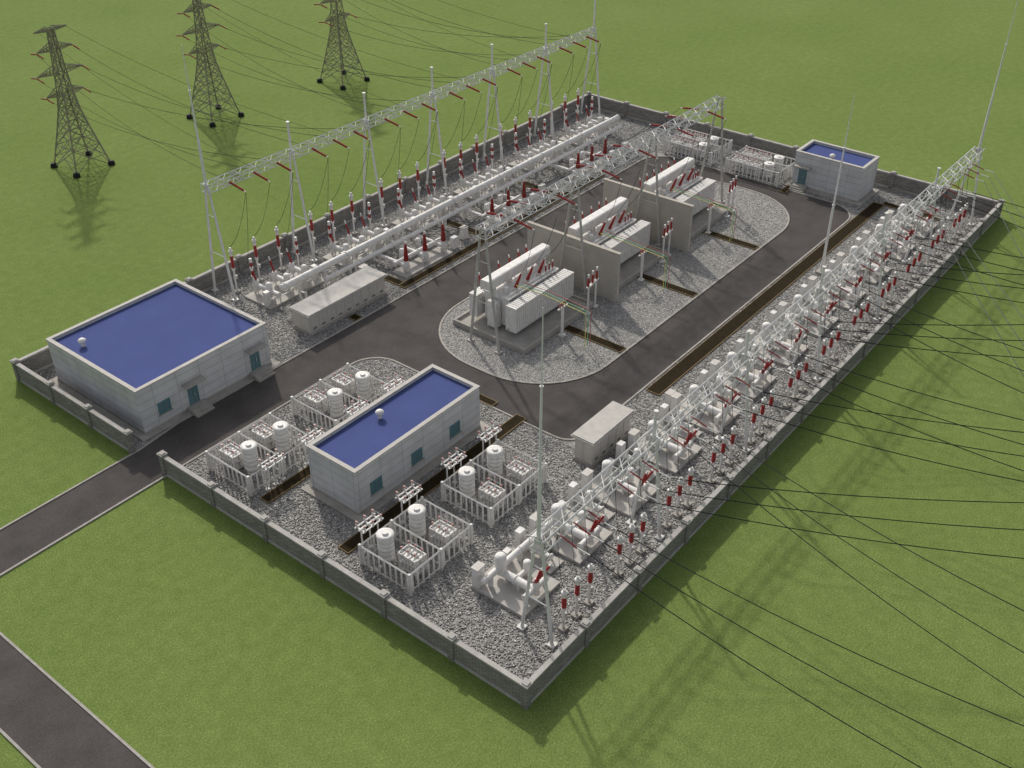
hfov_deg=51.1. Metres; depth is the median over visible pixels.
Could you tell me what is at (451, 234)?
power line
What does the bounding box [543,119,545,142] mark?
voltage transformer
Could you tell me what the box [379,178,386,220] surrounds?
surge arrester
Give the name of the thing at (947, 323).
power line
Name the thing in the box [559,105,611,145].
line switchgear bay
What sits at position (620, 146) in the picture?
insulator unit
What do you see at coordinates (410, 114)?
insulator unit
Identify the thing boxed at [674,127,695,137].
insulator unit
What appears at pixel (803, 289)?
disconnector unit
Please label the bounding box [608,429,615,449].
panel door
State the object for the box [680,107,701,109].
insulator unit
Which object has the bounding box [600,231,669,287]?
busbar conductor run
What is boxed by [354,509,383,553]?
disconnector stand
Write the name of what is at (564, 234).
power line
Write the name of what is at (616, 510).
power line
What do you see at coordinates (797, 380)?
surge arrester
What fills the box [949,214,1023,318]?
power line
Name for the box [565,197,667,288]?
power transformer
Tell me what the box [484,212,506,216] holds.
insulator unit
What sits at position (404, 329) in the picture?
asphalt road
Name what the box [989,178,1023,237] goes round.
power line
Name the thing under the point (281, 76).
power line
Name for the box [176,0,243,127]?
transmission tower
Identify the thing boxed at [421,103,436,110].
insulator unit
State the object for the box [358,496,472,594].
fenced pen
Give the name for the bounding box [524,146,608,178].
power line
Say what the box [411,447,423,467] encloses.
window
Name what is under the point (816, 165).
pump building
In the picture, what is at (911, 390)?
power line
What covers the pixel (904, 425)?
power line
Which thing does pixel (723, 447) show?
surge arrester
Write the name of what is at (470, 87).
insulator unit
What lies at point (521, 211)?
steel gantry
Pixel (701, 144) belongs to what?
shunt reactor
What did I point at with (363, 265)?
control cabinet
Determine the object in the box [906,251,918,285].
surge arrester
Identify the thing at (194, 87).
power line
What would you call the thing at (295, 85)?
power line
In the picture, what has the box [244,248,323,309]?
line switchgear bay
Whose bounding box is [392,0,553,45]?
power line
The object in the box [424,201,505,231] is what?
power line
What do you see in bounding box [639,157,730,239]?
power transformer
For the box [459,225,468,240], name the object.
control cabinet
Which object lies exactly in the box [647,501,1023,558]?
power line
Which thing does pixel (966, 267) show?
power line
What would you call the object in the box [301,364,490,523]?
control building
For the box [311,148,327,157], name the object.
insulator unit
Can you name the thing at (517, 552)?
busbar duct
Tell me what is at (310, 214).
surge arrester
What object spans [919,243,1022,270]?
power line
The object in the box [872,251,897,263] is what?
insulator unit
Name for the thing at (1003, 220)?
power line
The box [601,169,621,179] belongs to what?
insulator unit
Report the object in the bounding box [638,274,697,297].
cable trench
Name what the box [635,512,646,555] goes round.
surge arrester
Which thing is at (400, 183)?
surge arrester
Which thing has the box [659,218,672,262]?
arrester stand
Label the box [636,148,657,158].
insulator unit
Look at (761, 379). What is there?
gas insulated switchgear
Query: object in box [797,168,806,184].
door
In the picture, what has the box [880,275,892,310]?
surge arrester
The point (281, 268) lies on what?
surge arrester
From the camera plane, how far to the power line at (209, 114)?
133.62 m
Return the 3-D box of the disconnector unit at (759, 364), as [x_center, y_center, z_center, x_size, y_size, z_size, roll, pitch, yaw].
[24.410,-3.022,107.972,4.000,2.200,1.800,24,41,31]
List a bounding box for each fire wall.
[527,221,621,302]
[602,178,693,251]
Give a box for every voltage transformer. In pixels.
[249,258,255,292]
[294,237,299,267]
[327,221,333,254]
[367,202,371,230]
[397,188,401,219]
[432,171,435,197]
[458,159,463,189]
[491,144,493,168]
[513,133,517,161]
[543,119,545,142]
[563,109,567,136]
[590,96,592,118]
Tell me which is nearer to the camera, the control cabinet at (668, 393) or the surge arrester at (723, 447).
the surge arrester at (723, 447)
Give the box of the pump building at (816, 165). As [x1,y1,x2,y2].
[784,139,879,206]
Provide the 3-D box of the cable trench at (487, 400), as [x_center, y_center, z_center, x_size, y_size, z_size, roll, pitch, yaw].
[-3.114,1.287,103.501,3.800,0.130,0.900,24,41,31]
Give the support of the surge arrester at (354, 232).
on the gravel ground at (853, 211)
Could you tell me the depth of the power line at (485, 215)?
119.46 m
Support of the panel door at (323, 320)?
in the equipment kiosk at (322, 309)
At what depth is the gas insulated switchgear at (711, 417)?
100.26 m
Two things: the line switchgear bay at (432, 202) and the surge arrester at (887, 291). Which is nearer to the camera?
the surge arrester at (887, 291)
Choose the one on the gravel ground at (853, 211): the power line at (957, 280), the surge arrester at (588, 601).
the surge arrester at (588, 601)
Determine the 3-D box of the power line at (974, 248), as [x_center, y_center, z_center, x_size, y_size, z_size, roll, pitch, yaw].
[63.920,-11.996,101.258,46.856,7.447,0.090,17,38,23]
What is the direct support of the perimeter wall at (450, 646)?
on the ground at (166, 622)
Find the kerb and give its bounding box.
[0,156,850,767]
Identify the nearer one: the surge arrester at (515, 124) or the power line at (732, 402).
the power line at (732, 402)
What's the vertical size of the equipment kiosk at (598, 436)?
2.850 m
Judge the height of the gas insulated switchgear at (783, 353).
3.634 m
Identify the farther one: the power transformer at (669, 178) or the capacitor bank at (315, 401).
the power transformer at (669, 178)
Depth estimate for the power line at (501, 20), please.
158.74 m
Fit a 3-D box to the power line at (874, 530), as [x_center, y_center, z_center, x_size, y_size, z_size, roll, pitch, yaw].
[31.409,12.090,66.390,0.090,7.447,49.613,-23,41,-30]
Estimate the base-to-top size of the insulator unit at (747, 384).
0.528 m
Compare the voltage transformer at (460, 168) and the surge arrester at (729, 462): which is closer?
the surge arrester at (729, 462)
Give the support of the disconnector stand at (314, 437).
on the gravel ground at (853, 211)
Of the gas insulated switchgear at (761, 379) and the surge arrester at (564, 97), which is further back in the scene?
the surge arrester at (564, 97)
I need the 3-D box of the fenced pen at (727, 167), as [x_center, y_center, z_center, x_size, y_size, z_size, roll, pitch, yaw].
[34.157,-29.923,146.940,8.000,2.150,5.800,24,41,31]
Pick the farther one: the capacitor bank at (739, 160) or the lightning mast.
the capacitor bank at (739, 160)
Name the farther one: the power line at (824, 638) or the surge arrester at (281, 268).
the surge arrester at (281, 268)
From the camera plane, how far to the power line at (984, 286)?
104.75 m
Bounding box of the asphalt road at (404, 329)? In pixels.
[0,157,848,573]
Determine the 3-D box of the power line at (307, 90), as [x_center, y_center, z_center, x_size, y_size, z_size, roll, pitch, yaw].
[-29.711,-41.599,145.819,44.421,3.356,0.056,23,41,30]
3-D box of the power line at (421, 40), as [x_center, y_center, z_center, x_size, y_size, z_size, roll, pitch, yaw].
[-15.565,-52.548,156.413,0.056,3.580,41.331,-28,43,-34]
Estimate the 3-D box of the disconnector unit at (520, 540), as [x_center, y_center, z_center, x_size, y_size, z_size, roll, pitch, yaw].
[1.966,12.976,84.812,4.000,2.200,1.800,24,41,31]
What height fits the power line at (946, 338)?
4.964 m
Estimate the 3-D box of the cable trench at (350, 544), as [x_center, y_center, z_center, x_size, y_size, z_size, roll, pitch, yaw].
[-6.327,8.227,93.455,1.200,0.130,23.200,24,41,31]
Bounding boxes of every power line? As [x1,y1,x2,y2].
[36,31,238,160]
[38,56,222,178]
[41,82,245,168]
[47,100,269,159]
[64,25,328,133]
[75,47,302,144]
[89,90,347,128]
[91,70,325,136]
[186,16,376,115]
[189,40,396,108]
[189,55,403,100]
[203,5,395,103]
[212,6,441,89]
[224,47,476,77]
[228,29,454,82]
[233,0,460,79]
[332,25,531,54]
[333,11,516,60]
[347,1,501,66]
[355,16,579,37]
[362,0,559,39]
[384,0,519,57]
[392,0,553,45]
[405,214,481,241]
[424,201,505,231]
[438,0,567,36]
[446,189,527,221]
[493,165,572,195]
[519,155,591,187]
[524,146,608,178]
[545,205,577,256]
[580,126,646,151]
[590,555,921,767]
[603,542,1011,767]
[609,108,679,136]
[615,482,620,535]
[617,529,1023,726]
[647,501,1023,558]
[659,489,1023,529]
[671,478,1023,502]
[688,419,690,466]
[698,453,1023,697]
[709,443,1023,652]
[719,432,1023,610]
[732,381,734,425]
[743,410,1023,481]
[754,401,1023,456]
[762,391,1023,432]
[784,371,1023,470]
[792,363,1023,444]
[801,355,1023,420]
[821,336,1023,357]
[830,329,1023,340]
[836,321,1023,325]
[854,304,1023,392]
[861,297,1023,370]
[868,291,1023,350]
[886,276,1023,302]
[891,269,1023,288]
[898,263,1021,274]
[912,249,1023,285]
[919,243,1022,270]
[926,238,1023,257]
[938,225,1023,376]
[944,220,1023,345]
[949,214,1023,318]
[962,202,1023,228]
[967,197,1023,217]
[972,192,1023,207]
[984,182,1023,258]
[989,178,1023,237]
[993,172,1023,218]
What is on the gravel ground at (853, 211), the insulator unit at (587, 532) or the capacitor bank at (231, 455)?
the capacitor bank at (231, 455)
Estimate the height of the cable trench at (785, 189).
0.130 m
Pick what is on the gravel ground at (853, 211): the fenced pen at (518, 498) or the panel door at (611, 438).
the fenced pen at (518, 498)
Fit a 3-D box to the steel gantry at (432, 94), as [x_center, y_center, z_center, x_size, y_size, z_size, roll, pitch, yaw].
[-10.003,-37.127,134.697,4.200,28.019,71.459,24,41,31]
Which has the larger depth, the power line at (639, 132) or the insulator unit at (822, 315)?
the power line at (639, 132)
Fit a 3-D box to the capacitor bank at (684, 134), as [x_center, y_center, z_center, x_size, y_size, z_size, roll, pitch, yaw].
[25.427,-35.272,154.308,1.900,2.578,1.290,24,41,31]
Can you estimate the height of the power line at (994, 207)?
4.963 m
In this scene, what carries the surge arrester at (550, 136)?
on the gravel ground at (853, 211)
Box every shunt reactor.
[240,440,259,476]
[272,421,290,455]
[327,388,343,420]
[355,371,371,402]
[376,528,394,566]
[408,504,425,542]
[458,466,474,502]
[486,445,502,481]
[698,142,707,157]
[708,136,718,151]
[764,161,774,179]
[774,155,784,173]
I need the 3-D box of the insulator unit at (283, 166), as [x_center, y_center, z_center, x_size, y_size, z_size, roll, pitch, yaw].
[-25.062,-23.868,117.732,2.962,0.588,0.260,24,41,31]
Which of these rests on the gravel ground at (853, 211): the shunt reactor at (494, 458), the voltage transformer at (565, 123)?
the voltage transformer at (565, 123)
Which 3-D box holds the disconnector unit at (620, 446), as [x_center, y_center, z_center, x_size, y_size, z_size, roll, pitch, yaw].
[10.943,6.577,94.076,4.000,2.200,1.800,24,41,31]
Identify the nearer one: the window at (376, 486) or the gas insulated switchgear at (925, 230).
the window at (376, 486)
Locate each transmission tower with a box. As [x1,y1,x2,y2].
[31,25,114,177]
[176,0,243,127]
[314,0,369,89]
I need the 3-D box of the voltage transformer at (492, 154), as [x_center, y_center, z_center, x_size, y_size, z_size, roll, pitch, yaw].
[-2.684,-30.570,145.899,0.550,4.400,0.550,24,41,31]
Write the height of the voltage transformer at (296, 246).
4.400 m
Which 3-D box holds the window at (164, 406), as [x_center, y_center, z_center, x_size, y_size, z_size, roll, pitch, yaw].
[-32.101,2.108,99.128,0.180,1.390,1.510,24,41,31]
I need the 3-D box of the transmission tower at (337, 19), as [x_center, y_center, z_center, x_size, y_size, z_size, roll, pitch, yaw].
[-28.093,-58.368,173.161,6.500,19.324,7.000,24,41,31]
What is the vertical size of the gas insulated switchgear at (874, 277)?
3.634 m
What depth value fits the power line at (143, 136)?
127.94 m
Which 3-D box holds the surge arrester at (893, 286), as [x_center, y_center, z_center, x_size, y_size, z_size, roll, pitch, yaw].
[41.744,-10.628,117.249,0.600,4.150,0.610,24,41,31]
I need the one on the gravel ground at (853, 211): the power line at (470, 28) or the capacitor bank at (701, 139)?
the capacitor bank at (701, 139)
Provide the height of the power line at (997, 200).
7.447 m
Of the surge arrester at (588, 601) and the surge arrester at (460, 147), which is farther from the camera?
the surge arrester at (460, 147)
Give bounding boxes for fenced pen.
[205,412,310,495]
[290,362,391,431]
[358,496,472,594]
[441,439,546,527]
[664,128,732,166]
[724,145,794,186]
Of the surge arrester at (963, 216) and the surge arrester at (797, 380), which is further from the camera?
the surge arrester at (963, 216)
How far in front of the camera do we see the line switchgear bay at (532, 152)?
150.16 m
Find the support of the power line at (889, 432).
attached to the insulator unit at (737, 393)
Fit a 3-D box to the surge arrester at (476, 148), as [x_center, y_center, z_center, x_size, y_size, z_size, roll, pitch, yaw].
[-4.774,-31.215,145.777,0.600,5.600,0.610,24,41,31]
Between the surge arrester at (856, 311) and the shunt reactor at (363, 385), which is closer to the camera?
the shunt reactor at (363, 385)
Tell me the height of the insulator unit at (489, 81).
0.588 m
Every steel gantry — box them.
[181,0,600,301]
[467,95,725,354]
[516,0,1017,648]
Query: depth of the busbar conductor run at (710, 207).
130.45 m
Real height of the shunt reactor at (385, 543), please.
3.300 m
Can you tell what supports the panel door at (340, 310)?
in the equipment kiosk at (322, 309)
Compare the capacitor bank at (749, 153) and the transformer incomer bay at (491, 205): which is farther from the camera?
the capacitor bank at (749, 153)
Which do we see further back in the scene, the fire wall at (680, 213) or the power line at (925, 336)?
the fire wall at (680, 213)
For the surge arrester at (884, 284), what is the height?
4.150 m
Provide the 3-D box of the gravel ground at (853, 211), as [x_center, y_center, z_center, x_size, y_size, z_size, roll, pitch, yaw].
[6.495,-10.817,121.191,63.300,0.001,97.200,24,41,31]
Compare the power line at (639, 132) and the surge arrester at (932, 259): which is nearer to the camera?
the surge arrester at (932, 259)
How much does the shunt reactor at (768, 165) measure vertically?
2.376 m
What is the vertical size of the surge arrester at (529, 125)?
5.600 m
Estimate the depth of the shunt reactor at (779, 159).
146.51 m
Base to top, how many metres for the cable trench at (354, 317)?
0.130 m
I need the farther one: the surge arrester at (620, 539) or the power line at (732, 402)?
the power line at (732, 402)
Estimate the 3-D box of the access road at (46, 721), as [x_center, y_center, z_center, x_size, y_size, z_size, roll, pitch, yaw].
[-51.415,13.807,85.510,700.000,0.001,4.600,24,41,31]
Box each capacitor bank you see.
[219,439,243,474]
[251,420,275,453]
[303,386,328,418]
[331,369,355,401]
[397,540,427,579]
[429,516,457,554]
[478,478,505,514]
[506,456,532,491]
[669,134,685,155]
[680,129,696,143]
[680,137,697,157]
[693,132,707,148]
[730,152,747,171]
[741,146,757,161]
[744,157,762,178]
[755,150,771,167]
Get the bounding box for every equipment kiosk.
[288,266,387,335]
[570,401,635,467]
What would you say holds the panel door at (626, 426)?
in the equipment kiosk at (598, 436)
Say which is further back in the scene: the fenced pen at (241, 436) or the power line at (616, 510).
the fenced pen at (241, 436)
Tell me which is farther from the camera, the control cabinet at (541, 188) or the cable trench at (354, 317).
the control cabinet at (541, 188)
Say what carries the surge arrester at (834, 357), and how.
on the gravel ground at (853, 211)
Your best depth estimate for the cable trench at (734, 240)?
130.59 m
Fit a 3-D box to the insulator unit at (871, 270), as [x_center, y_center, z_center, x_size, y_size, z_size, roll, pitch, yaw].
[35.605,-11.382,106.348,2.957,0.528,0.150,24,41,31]
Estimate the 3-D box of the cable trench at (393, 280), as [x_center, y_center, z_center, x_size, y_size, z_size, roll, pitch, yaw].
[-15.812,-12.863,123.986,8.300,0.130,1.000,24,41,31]
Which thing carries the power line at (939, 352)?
attached to the insulator unit at (840, 298)
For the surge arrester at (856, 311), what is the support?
on the gravel ground at (853, 211)
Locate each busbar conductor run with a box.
[516,282,591,346]
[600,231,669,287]
[671,187,736,241]
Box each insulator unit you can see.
[228,181,245,191]
[252,171,269,181]
[274,161,292,171]
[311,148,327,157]
[332,139,349,148]
[352,130,369,139]
[382,117,400,126]
[402,110,418,118]
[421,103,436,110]
[447,91,464,99]
[464,84,481,92]
[481,78,497,85]
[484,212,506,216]
[506,200,527,204]
[512,218,533,229]
[528,188,550,192]
[554,193,576,204]
[556,532,589,555]
[570,520,603,541]
[585,508,616,529]
[592,154,614,157]
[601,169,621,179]
[610,144,631,147]
[614,480,646,501]
[627,469,658,489]
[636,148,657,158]
[639,458,670,478]
[667,434,697,453]
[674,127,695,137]
[677,424,708,442]
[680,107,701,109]
[688,414,718,432]
[705,110,725,119]
[713,393,742,409]
[723,384,752,400]
[732,375,761,391]
[754,355,783,371]
[763,347,792,362]
[772,339,800,354]
[792,322,820,336]
[800,314,828,328]
[808,307,835,321]
[826,291,853,304]
[834,284,860,297]
[841,278,867,290]
[858,263,884,275]
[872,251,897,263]
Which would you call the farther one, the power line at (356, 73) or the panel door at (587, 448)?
the power line at (356, 73)
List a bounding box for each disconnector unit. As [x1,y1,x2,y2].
[512,526,563,574]
[566,481,614,526]
[614,440,660,482]
[658,403,701,441]
[698,369,739,404]
[735,338,774,371]
[768,310,806,339]
[799,284,835,312]
[828,259,861,286]
[854,237,888,262]
[879,216,911,241]
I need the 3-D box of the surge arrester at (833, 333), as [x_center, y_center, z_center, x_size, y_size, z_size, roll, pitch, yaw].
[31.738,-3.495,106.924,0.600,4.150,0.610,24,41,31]
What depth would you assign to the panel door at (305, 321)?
112.50 m
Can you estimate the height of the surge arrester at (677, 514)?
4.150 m
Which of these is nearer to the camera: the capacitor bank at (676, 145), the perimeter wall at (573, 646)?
the perimeter wall at (573, 646)
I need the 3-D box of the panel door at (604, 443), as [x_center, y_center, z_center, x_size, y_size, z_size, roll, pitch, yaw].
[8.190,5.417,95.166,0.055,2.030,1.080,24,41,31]
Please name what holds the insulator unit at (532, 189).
attached to the steel gantry at (521, 211)
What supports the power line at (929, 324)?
attached to the insulator unit at (822, 315)
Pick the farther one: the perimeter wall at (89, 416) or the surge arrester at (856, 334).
the surge arrester at (856, 334)
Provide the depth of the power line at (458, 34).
166.67 m
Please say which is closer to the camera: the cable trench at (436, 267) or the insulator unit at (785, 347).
the insulator unit at (785, 347)
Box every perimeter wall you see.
[9,357,135,453]
[19,94,588,372]
[156,450,532,709]
[529,199,1004,702]
[586,91,998,214]
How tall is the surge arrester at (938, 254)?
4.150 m
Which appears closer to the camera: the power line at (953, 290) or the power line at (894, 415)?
the power line at (894, 415)
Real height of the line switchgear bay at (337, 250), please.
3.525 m
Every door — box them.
[187,385,199,404]
[249,351,260,370]
[292,311,301,327]
[301,316,309,331]
[310,314,318,331]
[318,310,327,326]
[327,305,335,321]
[336,300,344,317]
[344,296,352,312]
[352,291,360,307]
[361,287,368,303]
[369,283,376,298]
[377,278,384,294]
[575,439,582,458]
[583,443,591,462]
[592,442,599,463]
[600,436,607,456]
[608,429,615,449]
[615,423,622,443]
[622,416,630,437]
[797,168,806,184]
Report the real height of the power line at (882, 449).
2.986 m
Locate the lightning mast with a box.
[815,97,853,275]
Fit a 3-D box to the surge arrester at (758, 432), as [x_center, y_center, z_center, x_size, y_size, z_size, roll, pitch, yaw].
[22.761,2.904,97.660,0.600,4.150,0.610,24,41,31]
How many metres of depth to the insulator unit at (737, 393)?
88.88 m
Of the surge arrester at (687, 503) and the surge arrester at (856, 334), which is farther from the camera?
the surge arrester at (856, 334)
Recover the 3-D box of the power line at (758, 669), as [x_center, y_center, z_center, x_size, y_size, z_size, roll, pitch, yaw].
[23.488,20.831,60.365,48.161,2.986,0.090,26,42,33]
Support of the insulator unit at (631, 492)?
attached to the steel gantry at (746, 360)
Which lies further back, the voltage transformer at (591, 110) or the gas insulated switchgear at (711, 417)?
the voltage transformer at (591, 110)
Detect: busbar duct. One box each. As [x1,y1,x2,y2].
[279,114,622,299]
[480,518,554,587]
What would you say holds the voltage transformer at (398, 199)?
on the gravel ground at (853, 211)
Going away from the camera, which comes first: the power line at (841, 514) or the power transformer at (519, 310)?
the power line at (841, 514)
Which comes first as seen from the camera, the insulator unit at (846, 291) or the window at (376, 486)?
the window at (376, 486)
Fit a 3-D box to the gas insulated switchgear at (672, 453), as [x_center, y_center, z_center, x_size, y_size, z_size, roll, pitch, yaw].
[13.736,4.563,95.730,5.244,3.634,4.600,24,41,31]
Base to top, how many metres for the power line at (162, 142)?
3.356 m
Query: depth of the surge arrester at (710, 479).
91.77 m
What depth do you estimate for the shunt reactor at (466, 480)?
89.62 m
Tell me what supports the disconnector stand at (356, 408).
on the gravel ground at (853, 211)
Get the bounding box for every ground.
[0,0,1023,767]
[37,107,984,678]
[441,182,787,381]
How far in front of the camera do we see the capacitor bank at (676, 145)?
152.19 m
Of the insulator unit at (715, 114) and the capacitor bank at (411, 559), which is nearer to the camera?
the capacitor bank at (411, 559)
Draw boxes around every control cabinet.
[358,263,367,269]
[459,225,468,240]
[537,183,545,196]
[621,141,628,153]
[664,388,675,409]
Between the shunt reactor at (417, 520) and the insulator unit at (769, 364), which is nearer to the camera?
the shunt reactor at (417, 520)
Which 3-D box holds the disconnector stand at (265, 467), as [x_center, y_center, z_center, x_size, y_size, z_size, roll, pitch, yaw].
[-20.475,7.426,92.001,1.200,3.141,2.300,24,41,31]
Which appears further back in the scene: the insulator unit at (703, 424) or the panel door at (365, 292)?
the panel door at (365, 292)
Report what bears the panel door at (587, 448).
in the equipment kiosk at (598, 436)
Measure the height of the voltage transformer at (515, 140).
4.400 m
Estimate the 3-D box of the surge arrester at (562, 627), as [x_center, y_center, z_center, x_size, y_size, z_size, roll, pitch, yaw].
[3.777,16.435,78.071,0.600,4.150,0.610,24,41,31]
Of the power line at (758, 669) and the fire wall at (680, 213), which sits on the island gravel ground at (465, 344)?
the fire wall at (680, 213)
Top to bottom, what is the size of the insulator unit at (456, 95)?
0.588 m
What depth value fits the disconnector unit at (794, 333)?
112.80 m
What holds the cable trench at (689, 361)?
on the gravel ground at (853, 211)
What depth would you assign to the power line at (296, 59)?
139.98 m
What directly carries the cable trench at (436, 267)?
on the gravel ground at (853, 211)
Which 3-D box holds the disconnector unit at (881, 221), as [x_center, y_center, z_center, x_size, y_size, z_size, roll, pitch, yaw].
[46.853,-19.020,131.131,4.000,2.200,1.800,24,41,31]
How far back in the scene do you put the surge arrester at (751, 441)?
96.44 m
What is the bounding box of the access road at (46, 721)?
[0,636,149,767]
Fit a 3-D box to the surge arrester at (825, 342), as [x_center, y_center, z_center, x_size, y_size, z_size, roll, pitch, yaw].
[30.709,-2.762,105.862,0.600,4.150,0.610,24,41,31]
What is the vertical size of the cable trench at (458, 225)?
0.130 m
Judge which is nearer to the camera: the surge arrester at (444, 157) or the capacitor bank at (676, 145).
the surge arrester at (444, 157)
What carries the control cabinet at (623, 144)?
on the gravel ground at (853, 211)
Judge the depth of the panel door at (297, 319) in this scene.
113.21 m
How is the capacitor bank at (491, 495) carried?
on the gravel ground at (853, 211)
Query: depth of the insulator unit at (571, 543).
73.94 m
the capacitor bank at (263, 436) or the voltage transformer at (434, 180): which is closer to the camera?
the capacitor bank at (263, 436)
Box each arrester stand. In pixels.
[584,266,598,315]
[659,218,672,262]
[724,176,736,217]
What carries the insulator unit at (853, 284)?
attached to the steel gantry at (746, 360)
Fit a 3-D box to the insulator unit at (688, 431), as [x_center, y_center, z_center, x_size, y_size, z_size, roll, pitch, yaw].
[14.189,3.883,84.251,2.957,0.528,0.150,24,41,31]
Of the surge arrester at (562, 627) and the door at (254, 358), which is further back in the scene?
the door at (254, 358)
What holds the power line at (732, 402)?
attached to the surge arrester at (729, 462)
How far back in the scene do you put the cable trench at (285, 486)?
92.58 m
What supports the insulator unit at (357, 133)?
attached to the steel gantry at (432, 94)
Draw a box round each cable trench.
[260,465,310,503]
[338,414,526,554]
[348,313,361,320]
[357,265,403,285]
[398,173,605,288]
[443,219,487,237]
[479,393,497,405]
[518,180,562,195]
[564,325,625,352]
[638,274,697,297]
[646,202,884,395]
[702,229,759,249]
[779,185,789,192]
[883,202,940,220]
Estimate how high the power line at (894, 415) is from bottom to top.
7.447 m
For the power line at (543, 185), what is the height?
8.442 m
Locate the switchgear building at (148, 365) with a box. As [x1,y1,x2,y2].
[45,279,280,441]
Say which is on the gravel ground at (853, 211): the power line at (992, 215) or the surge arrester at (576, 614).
the surge arrester at (576, 614)
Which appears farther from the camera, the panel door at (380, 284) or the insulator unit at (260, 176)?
the panel door at (380, 284)
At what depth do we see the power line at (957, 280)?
105.81 m
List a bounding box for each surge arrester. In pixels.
[228,247,240,293]
[252,236,263,282]
[274,226,285,271]
[308,211,317,254]
[329,201,337,244]
[349,192,357,235]
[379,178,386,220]
[397,170,402,210]
[415,162,421,203]
[442,150,448,189]
[458,142,462,181]
[475,135,479,174]
[498,124,502,162]
[512,117,517,154]
[527,110,532,147]
[548,100,553,137]
[557,588,568,632]
[561,94,566,131]
[571,575,581,619]
[574,88,579,124]
[583,563,593,606]
[612,535,623,578]
[624,523,635,566]
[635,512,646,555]
[661,487,673,529]
[672,477,683,518]
[682,467,694,508]
[706,444,717,484]
[715,435,727,474]
[724,426,736,466]
[748,405,758,444]
[754,397,766,436]
[763,388,775,427]
[782,370,794,408]
[790,362,802,400]
[798,355,810,392]
[815,338,827,374]
[823,331,835,367]
[830,324,842,360]
[846,308,858,344]
[853,302,865,337]
[859,296,871,331]
[874,281,886,316]
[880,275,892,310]
[886,271,898,304]
[900,256,912,290]
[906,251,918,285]
[912,246,923,279]
[924,233,936,266]
[930,229,940,261]
[935,224,946,256]
[946,212,958,244]
[952,208,963,239]
[957,203,968,234]
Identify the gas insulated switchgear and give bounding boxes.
[470,547,559,617]
[528,500,612,565]
[579,458,659,517]
[626,420,701,474]
[668,384,740,435]
[708,352,775,399]
[743,322,808,367]
[776,294,838,336]
[807,269,865,310]
[835,246,892,284]
[861,224,915,261]
[886,204,938,238]
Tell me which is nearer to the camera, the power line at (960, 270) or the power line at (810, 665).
the power line at (810, 665)
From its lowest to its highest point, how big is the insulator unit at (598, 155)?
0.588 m
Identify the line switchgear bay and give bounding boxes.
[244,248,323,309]
[322,213,393,267]
[391,181,457,231]
[453,153,513,199]
[508,128,565,171]
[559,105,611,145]
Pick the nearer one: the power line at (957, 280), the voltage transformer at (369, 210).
the power line at (957, 280)
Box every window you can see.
[157,397,173,416]
[370,475,383,496]
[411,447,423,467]
[449,420,461,439]
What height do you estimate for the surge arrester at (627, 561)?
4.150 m
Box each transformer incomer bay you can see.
[377,221,457,278]
[463,179,536,230]
[550,136,615,182]
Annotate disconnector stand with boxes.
[258,448,285,491]
[298,424,324,465]
[343,396,368,416]
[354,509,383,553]
[380,373,404,392]
[395,480,422,523]
[440,447,466,489]
[477,421,501,461]
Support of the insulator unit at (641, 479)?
attached to the steel gantry at (746, 360)
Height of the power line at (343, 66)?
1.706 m
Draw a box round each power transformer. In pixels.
[453,243,593,354]
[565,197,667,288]
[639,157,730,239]
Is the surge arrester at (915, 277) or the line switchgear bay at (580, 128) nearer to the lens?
the surge arrester at (915, 277)
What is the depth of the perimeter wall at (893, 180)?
152.53 m
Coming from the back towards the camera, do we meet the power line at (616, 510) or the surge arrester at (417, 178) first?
the surge arrester at (417, 178)
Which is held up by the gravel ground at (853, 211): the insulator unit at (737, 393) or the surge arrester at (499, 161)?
the surge arrester at (499, 161)
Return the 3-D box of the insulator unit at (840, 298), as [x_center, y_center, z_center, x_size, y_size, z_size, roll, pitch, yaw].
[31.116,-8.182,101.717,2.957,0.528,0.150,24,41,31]
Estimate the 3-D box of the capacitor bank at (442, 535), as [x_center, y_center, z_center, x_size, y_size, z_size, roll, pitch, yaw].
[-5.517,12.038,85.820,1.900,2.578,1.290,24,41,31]
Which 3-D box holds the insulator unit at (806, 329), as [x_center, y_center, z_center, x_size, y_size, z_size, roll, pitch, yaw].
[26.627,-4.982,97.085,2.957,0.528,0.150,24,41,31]
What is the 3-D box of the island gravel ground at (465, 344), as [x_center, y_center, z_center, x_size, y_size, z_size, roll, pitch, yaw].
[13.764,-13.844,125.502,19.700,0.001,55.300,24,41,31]
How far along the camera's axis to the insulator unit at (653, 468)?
80.69 m
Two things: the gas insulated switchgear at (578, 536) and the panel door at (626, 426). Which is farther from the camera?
the panel door at (626, 426)
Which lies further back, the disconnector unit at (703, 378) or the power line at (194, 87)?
the power line at (194, 87)
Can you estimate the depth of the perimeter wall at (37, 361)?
134.40 m
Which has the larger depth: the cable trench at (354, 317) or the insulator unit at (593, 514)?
the cable trench at (354, 317)
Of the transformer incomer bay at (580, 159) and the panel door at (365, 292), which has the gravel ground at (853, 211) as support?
the transformer incomer bay at (580, 159)
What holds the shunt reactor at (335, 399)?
on the gravel ground at (853, 211)
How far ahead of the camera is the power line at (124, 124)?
127.26 m
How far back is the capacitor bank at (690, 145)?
151.28 m
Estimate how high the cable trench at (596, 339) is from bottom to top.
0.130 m
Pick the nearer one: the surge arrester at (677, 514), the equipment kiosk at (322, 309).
the surge arrester at (677, 514)

